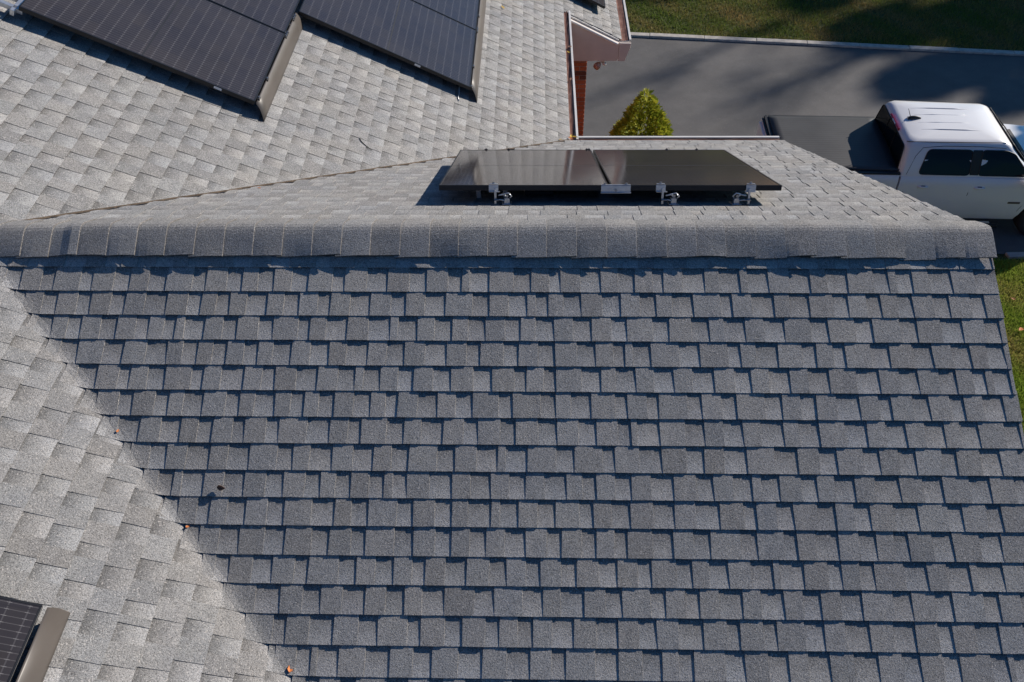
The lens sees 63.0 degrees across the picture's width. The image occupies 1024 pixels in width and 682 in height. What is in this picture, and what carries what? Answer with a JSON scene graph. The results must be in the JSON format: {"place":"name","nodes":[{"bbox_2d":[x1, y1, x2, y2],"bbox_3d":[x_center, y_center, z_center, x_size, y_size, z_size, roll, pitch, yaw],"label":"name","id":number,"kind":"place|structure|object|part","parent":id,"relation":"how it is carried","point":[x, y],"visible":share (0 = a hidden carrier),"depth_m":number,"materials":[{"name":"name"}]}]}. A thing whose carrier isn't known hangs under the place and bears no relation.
{"place":"outdoors","nodes":[
{"label":"outdoors","id":0,"kind":"place"},
{"bbox_2d":[583,37,1023,253],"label":"driveway","id":1,"kind":"structure","parent":0,"point":[709,88],"depth_m":18.29,"materials":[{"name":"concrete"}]},
{"bbox_2d":[606,88,673,135],"bbox_3d":[1.977,-2.123,12.574,3.961,3.533,3.997,0,46,1],"label":"dwarf spruce","id":2,"kind":"object","parent":1,"relation":"on","point":[638,112],"visible":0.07,"depth_m":11.59,"materials":[{"name":"green plant"}]},
{"bbox_2d":[756,100,1023,233],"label":"pickup truck","id":3,"kind":"object","parent":1,"relation":"on","point":[963,160],"visible":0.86,"depth_m":14.01,"materials":[{"name":"white paint"}]},
{"bbox_3d":[6.460,-3.531,14.306,0.043,0.429,1.537,2,46,3],"label":"rear window","id":4,"kind":"part","parent":3,"relation":"part of","materials":[{"name":"black glass"}]},
{"bbox_3d":[7.144,-2.936,13.746,0.829,0.404,0.180,2,46,3],"label":"side window","id":5,"kind":"part","parent":3,"relation":"part of","materials":[{"name":"black glass"}]},
{"bbox_3d":[8.104,-2.908,13.711,0.833,0.409,0.176,2,46,3],"label":"side window","id":6,"kind":"part","parent":3,"relation":"part of","materials":[{"name":"black glass"}]},
{"bbox_2d":[625,0,1023,50],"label":"grass","id":7,"kind":"structure","parent":0,"point":[675,23],"depth_m":20.32,"materials":[{"name":"green plant"}]},
{"bbox_2d":[625,0,1023,426],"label":"lawn","id":8,"kind":"structure","parent":0,"point":[1001,256],"depth_m":20.36,"materials":[{"name":"plant"}]},
{"bbox_2d":[0,0,1023,681],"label":"brick house","id":9,"kind":"structure","parent":8,"relation":"on","point":[400,406],"depth_m":4.47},
{"bbox_2d":[0,0,23,15],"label":"mounting rail","id":10,"kind":"object","parent":9,"relation":"attached to","point":[13,9],"visible":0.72,"depth_m":6.05,"materials":[{"name":"metal"}]},
{"bbox_2d":[0,596,42,681],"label":"solar panel","id":11,"kind":"object","parent":9,"relation":"attached to","point":[18,619],"visible":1,"depth_m":3.57,"materials":[{"name":"black glass"}]},
{"bbox_2d":[16,607,69,681],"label":"array skirt","id":12,"kind":"object","parent":9,"relation":"attached to","point":[40,654],"visible":1,"depth_m":3.62,"materials":[{"name":"grey metal"}]},
{"bbox_2d":[19,0,284,104],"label":"solar panel","id":13,"kind":"object","parent":9,"relation":"attached to","point":[210,44],"visible":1,"depth_m":6.60,"materials":[{"name":"black glass"}]},
{"bbox_2d":[217,485,224,490],"bbox_3d":[-1.511,0.762,4.337,0.048,0.024,0.020,0,46,1],"label":"fallen leaf","id":14,"kind":"object","parent":9,"relation":"on","point":[220,487],"visible":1,"depth_m":4.34,"materials":[{"name":"brown plant"}]},
{"bbox_2d":[208,0,299,32],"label":"solar panel","id":15,"kind":"object","parent":9,"relation":"attached to","point":[276,14],"visible":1,"depth_m":7.40,"materials":[{"name":"black glass"}]},
{"bbox_2d":[256,13,302,120],"bbox_3d":[-1.971,-2.372,7.136,0.044,0.140,1.620,0,46,1],"label":"array skirt","id":16,"kind":"object","parent":9,"relation":"attached to","point":[275,75],"visible":1,"depth_m":7.07,"materials":[{"name":"grey metal"}]},
{"bbox_2d":[298,0,475,89],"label":"solar panel","id":17,"kind":"object","parent":9,"relation":"attached to","point":[411,32],"visible":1,"depth_m":8.25,"materials":[{"name":"black glass"}]},
{"bbox_2d":[412,0,478,29],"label":"solar panel","id":18,"kind":"object","parent":9,"relation":"attached to","point":[464,12],"visible":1,"depth_m":9.08,"materials":[{"name":"black glass"}]},
{"bbox_2d":[471,0,485,100],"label":"array skirt","id":19,"kind":"object","parent":9,"relation":"attached to","point":[477,54],"visible":1,"depth_m":8.86,"materials":[{"name":"grey metal"}]},
{"bbox_2d":[476,190,480,197],"bbox_3d":[-0.226,-1.007,5.656,0.038,0.092,0.065,0,46,1],"label":"panel support","id":20,"kind":"object","parent":9,"relation":"on","point":[478,193],"visible":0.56,"depth_m":5.64,"materials":[{"name":"grey metal"}]},
{"bbox_2d":[489,182,511,204],"bbox_3d":[-0.074,-0.966,5.450,0.153,0.145,0.107,0,20,1],"label":"panel mount","id":21,"kind":"object","parent":9,"relation":"on","point":[505,200],"visible":1,"depth_m":5.42,"materials":[{"name":"metal"}]},
{"bbox_2d":[439,150,607,190],"bbox_3d":[0.094,-1.292,6.228,1.098,0.035,1.716,0,20,1],"label":"solar panel","id":22,"kind":"object","parent":9,"relation":"attached to","point":[546,170],"visible":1,"depth_m":5.95,"materials":[{"name":"black glass"}]},
{"bbox_2d":[601,183,630,192],"bbox_3d":[0.671,-0.989,5.403,0.195,0.064,0.040,0,20,1],"label":"splice plate","id":23,"kind":"object","parent":22,"relation":"attached to","point":[616,188],"visible":1,"depth_m":5.40,"materials":[{"name":"metal"}]},
{"bbox_2d":[587,0,605,8],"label":"solar panel","id":24,"kind":"object","parent":9,"relation":"attached to","point":[600,3],"visible":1,"depth_m":11.12,"materials":[{"name":"black glass"}]},
{"bbox_2d":[593,61,606,69],"bbox_3d":[1.173,-3.724,11.220,0.183,0.136,0.128,-20,49,-17],"label":"flood light","id":25,"kind":"object","parent":9,"relation":"attached to","point":[596,65],"visible":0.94,"depth_m":11.19,"materials":[{"name":"orange metal"}]},
{"bbox_2d":[656,182,679,204],"bbox_3d":[1.006,-0.961,5.425,0.153,0.145,0.107,0,20,1],"label":"panel mount","id":26,"kind":"object","parent":9,"relation":"on","point":[672,200],"visible":1,"depth_m":5.39,"materials":[{"name":"metal"}]},
{"bbox_2d":[593,150,781,190],"bbox_3d":[1.208,-1.287,6.202,1.098,0.035,1.716,0,20,1],"label":"solar panel","id":27,"kind":"object","parent":9,"relation":"attached to","point":[688,170],"visible":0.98,"depth_m":5.96,"materials":[{"name":"black glass"}]},
{"bbox_2d":[729,182,755,204],"bbox_3d":[1.494,-0.959,5.414,0.153,0.145,0.107,0,20,1],"label":"panel mount","id":28,"kind":"object","parent":9,"relation":"on","point":[749,190],"visible":1,"depth_m":5.38,"materials":[{"name":"metal"}]},
{"bbox_2d":[630,32,1023,55],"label":"kerb","id":29,"kind":"structure","parent":8,"relation":"on","point":[833,44],"depth_m":19.43,"materials":[{"name":"concrete"}]},
{"bbox_2d":[1005,252,1023,258],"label":"kerb","id":30,"kind":"structure","parent":8,"relation":"on","point":[1012,255],"depth_m":14.23,"materials":[{"name":"concrete"}]},
{"bbox_2d":[993,256,1023,432],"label":"grass","id":31,"kind":"structure","parent":0,"point":[1014,288],"depth_m":13.33,"materials":[{"name":"green plant"}]}
]}

